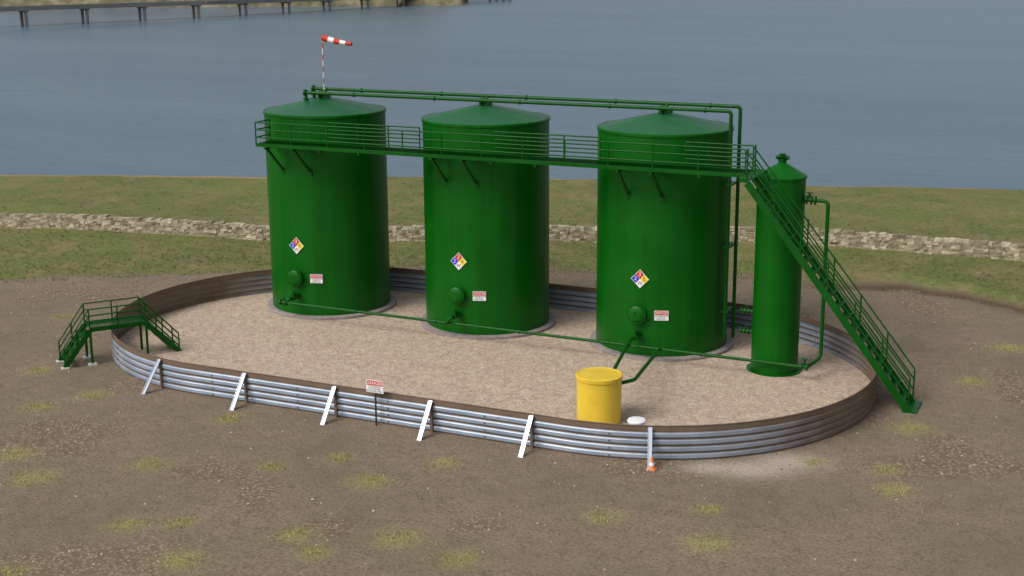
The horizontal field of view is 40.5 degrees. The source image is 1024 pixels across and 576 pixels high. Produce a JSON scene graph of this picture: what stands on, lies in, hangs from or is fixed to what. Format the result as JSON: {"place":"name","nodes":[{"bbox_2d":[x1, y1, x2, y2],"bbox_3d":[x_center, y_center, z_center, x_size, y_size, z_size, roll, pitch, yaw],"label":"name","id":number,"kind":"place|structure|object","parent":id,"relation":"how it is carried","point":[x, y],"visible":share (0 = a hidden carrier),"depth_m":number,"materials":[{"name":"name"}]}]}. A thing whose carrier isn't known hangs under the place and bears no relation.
{"place":"outdoors","nodes":[
{"label":"outdoors","id":0,"kind":"place"},
{"bbox_2d":[0,0,465,7],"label":"hills","id":1,"kind":"structure","parent":0,"point":[337,3],"depth_m":259.25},
{"bbox_2d":[0,174,1023,575],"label":"ground","id":2,"kind":"structure","parent":0,"point":[44,520],"depth_m":30.39,"materials":[{"name":"soil"}]},
{"bbox_2d":[56,297,180,369],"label":"crossover stairs","id":3,"kind":"structure","parent":2,"relation":"on","point":[66,358],"depth_m":37.85,"materials":[{"name":"green metal"}]},
{"bbox_2d":[366,379,383,425],"bbox_3d":[-3.200,2.711,32.557,0.460,1.150,0.044,6,15,24],"label":"danger sign","id":4,"kind":"object","parent":2,"relation":"on","point":[374,386],"visible":1,"depth_m":32.47,"materials":[{"name":"white metal"}]},
{"bbox_2d":[141,359,651,470],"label":"braces","id":5,"kind":"object","parent":2,"relation":"on","point":[422,427],"visible":1,"depth_m":31.99,"materials":[{"name":"metal"}]},
{"bbox_2d":[111,268,877,459],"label":"containment wall","id":6,"kind":"structure","parent":2,"relation":"on","point":[680,443],"depth_m":32.70,"materials":[{"name":"metal"}]},
{"bbox_2d":[159,361,533,447],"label":"brace uprights","id":7,"kind":"object","parent":6,"relation":"attached to","point":[335,406],"visible":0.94,"depth_m":33.20,"materials":[{"name":"metal"}]},
{"bbox_2d":[111,267,876,426],"bbox_3d":[-1.040,1.145,37.802,21.494,0.028,11.512,6,15,24],"label":"rolled rim","id":8,"kind":"object","parent":6,"relation":"on","point":[484,406],"visible":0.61,"depth_m":32.55,"materials":[{"name":"metal"}]},
{"bbox_2d":[117,327,878,454],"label":"seam bolts","id":9,"kind":"object","parent":6,"relation":"on","point":[484,416],"visible":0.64,"depth_m":32.66,"materials":[{"name":"metal"}]},
{"bbox_2d":[119,290,870,425],"bbox_3d":[-1.035,1.868,37.981,21.442,0.024,11.460,6,15,24],"label":"gravel pad","id":10,"kind":"object","parent":2,"relation":"on","point":[251,333],"visible":0.63,"depth_m":37.24,"materials":[{"name":"beige gravel"}]},
{"bbox_2d":[263,91,396,319],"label":"storage tank","id":11,"kind":"object","parent":10,"relation":"on","point":[330,214],"visible":0.98,"depth_m":41.52,"materials":[{"name":"green metal"}]},
{"bbox_2d":[290,238,303,253],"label":"hazard diamond sign","id":12,"kind":"object","parent":11,"relation":"attached to","point":[296,246],"visible":1,"depth_m":41.49,"materials":[{"name":"multicoloured metal"}]},
{"bbox_2d":[310,274,322,282],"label":"danger sign","id":13,"kind":"object","parent":11,"relation":"attached to","point":[316,278],"visible":1,"depth_m":41.57,"materials":[{"name":"white metal"}]},
{"bbox_2d":[321,34,351,90],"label":"windsock","id":14,"kind":"object","parent":11,"relation":"on","point":[325,38],"visible":0.99,"depth_m":41.55,"materials":[{"name":"red fabric"}]},
{"bbox_2d":[278,297,799,367],"bbox_3d":[0.222,1.160,38.590,15.645,0.400,0.170,6,15,23],"label":"collection pipe","id":15,"kind":"object","parent":11,"relation":"attached to","point":[283,301],"visible":1,"depth_m":38.31,"materials":[{"name":"green metal"}]},
{"bbox_2d":[613,337,661,384],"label":"pipes","id":16,"kind":"object","parent":15,"relation":"on","point":[627,344],"visible":0.94,"depth_m":34.64,"materials":[{"name":"green metal"}]},
{"bbox_2d":[420,98,555,339],"bbox_3d":[-0.739,-2.216,40.691,4.038,6.710,4.038,-4,14,-14],"label":"storage tank","id":17,"kind":"object","parent":10,"relation":"on","point":[492,229],"visible":0.97,"depth_m":39.33,"materials":[{"name":"green metal"}]},
{"bbox_2d":[451,253,466,269],"bbox_3d":[-1.510,-0.753,39.317,0.514,0.514,0.020,6,15,24],"label":"hazard diamond sign","id":18,"kind":"object","parent":17,"relation":"attached to","point":[458,261],"visible":1,"depth_m":39.31,"materials":[{"name":"multicoloured paint"}]},
{"bbox_2d":[473,291,485,300],"bbox_3d":[-0.922,0.233,39.400,0.386,0.270,0.020,1,14,6],"label":"danger sign","id":19,"kind":"object","parent":17,"relation":"attached to","point":[479,296],"visible":1,"depth_m":39.40,"materials":[{"name":"white paint"}]},
{"bbox_2d":[576,367,622,423],"bbox_3d":[2.045,2.576,32.663,1.110,1.180,1.110,6,15,24],"label":"yellow barrel","id":20,"kind":"object","parent":10,"relation":"on","point":[599,390],"visible":0.9,"depth_m":32.25,"materials":[{"name":"plastic"}]},
{"bbox_2d":[589,105,733,361],"bbox_3d":[4.142,-1.680,38.409,4.040,6.710,4.270,6,15,24],"label":"storage tank","id":21,"kind":"object","parent":10,"relation":"on","point":[670,246],"visible":0.93,"depth_m":37.13,"materials":[{"name":"green metal"}]},
{"bbox_2d":[254,119,753,200],"bbox_3d":[-0.648,-3.427,37.845,14.570,1.630,0.986,6,15,24],"label":"catwalk","id":22,"kind":"object","parent":21,"relation":"attached to","point":[652,168],"visible":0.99,"depth_m":37.34,"materials":[{"name":"green paint"}]},
{"bbox_2d":[303,85,741,341],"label":"overhead vent pipes","id":23,"kind":"object","parent":21,"relation":"attached to","point":[727,246],"visible":0.98,"depth_m":38.19,"materials":[{"name":"green metal"}]},
{"bbox_2d":[631,270,648,287],"bbox_3d":[3.419,-0.243,37.137,0.514,0.514,0.020,6,15,24],"label":"hazard diamond sign","id":24,"kind":"object","parent":21,"relation":"attached to","point":[639,278],"visible":1,"depth_m":37.13,"materials":[{"name":"multicoloured metal"}]},
{"bbox_2d":[654,311,668,320],"bbox_3d":[4.007,0.743,37.219,0.386,0.270,0.020,1,14,6],"label":"danger sign","id":25,"kind":"object","parent":21,"relation":"attached to","point":[661,315],"visible":1,"depth_m":37.22,"materials":[{"name":"white metal"}]},
{"bbox_2d":[0,312,1021,575],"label":"weed tufts","id":26,"kind":"object","parent":2,"relation":"on","point":[600,514],"visible":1,"depth_m":28.43,"materials":[{"name":"green plant"}]},
{"bbox_2d":[0,212,1023,260],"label":"stone wall","id":27,"kind":"structure","parent":2,"relation":"on","point":[903,242],"depth_m":52.56,"materials":[{"name":"beige stone"}]},
{"bbox_2d":[0,176,1023,311],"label":"grass tufts","id":28,"kind":"object","parent":2,"relation":"on","point":[189,257],"visible":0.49,"depth_m":49.83,"materials":[{"name":"green plant"}]},
{"bbox_2d":[0,272,1023,575],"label":"loose stones","id":29,"kind":"object","parent":2,"relation":"on","point":[418,442],"visible":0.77,"depth_m":30.02,"materials":[{"name":"brown stone"}]},
{"bbox_2d":[646,456,657,470],"bbox_3d":[3.002,3.757,29.838,0.200,0.295,0.200,6,15,24],"label":"traffic cone","id":30,"kind":"object","parent":2,"relation":"on","point":[652,467],"visible":1,"depth_m":29.80,"materials":[{"name":"orange plastic"}]},
{"bbox_2d":[739,145,921,413],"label":"access staircase","id":31,"kind":"structure","parent":2,"relation":"on","point":[911,405],"depth_m":33.72,"materials":[{"name":"green metal"}]},
{"bbox_2d":[0,0,1023,189],"bbox_3d":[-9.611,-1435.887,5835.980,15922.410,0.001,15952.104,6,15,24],"label":"water","id":32,"kind":"structure","parent":0,"point":[897,93],"depth_m":121.20,"materials":[{"name":"liquid"}]},
{"bbox_2d":[0,0,497,25],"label":"bridge","id":33,"kind":"structure","parent":32,"relation":"on","point":[87,7],"depth_m":214.91,"materials":[{"name":"concrete"}]},
{"bbox_2d":[627,416,645,424],"bbox_3d":[2.743,3.261,30.628,0.420,0.820,0.420,6,15,24],"label":"capped standpipe","id":34,"kind":"object","parent":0,"point":[635,420],"visible":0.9,"depth_m":30.44,"materials":[{"name":"white paint"}]},
{"bbox_2d":[740,153,816,376],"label":"scrubber tower","id":35,"kind":"structure","parent":0,"point":[775,311],"depth_m":35.68,"materials":[{"name":"green metal"}]},
{"bbox_2d":[800,199,829,370],"bbox_3d":[7.709,-0.055,35.339,0.352,4.350,0.898,7,16,27],"label":"riser pipe","id":36,"kind":"object","parent":35,"relation":"attached to","point":[804,365],"visible":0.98,"depth_m":35.55,"materials":[{"name":"green metal"}]}
]}

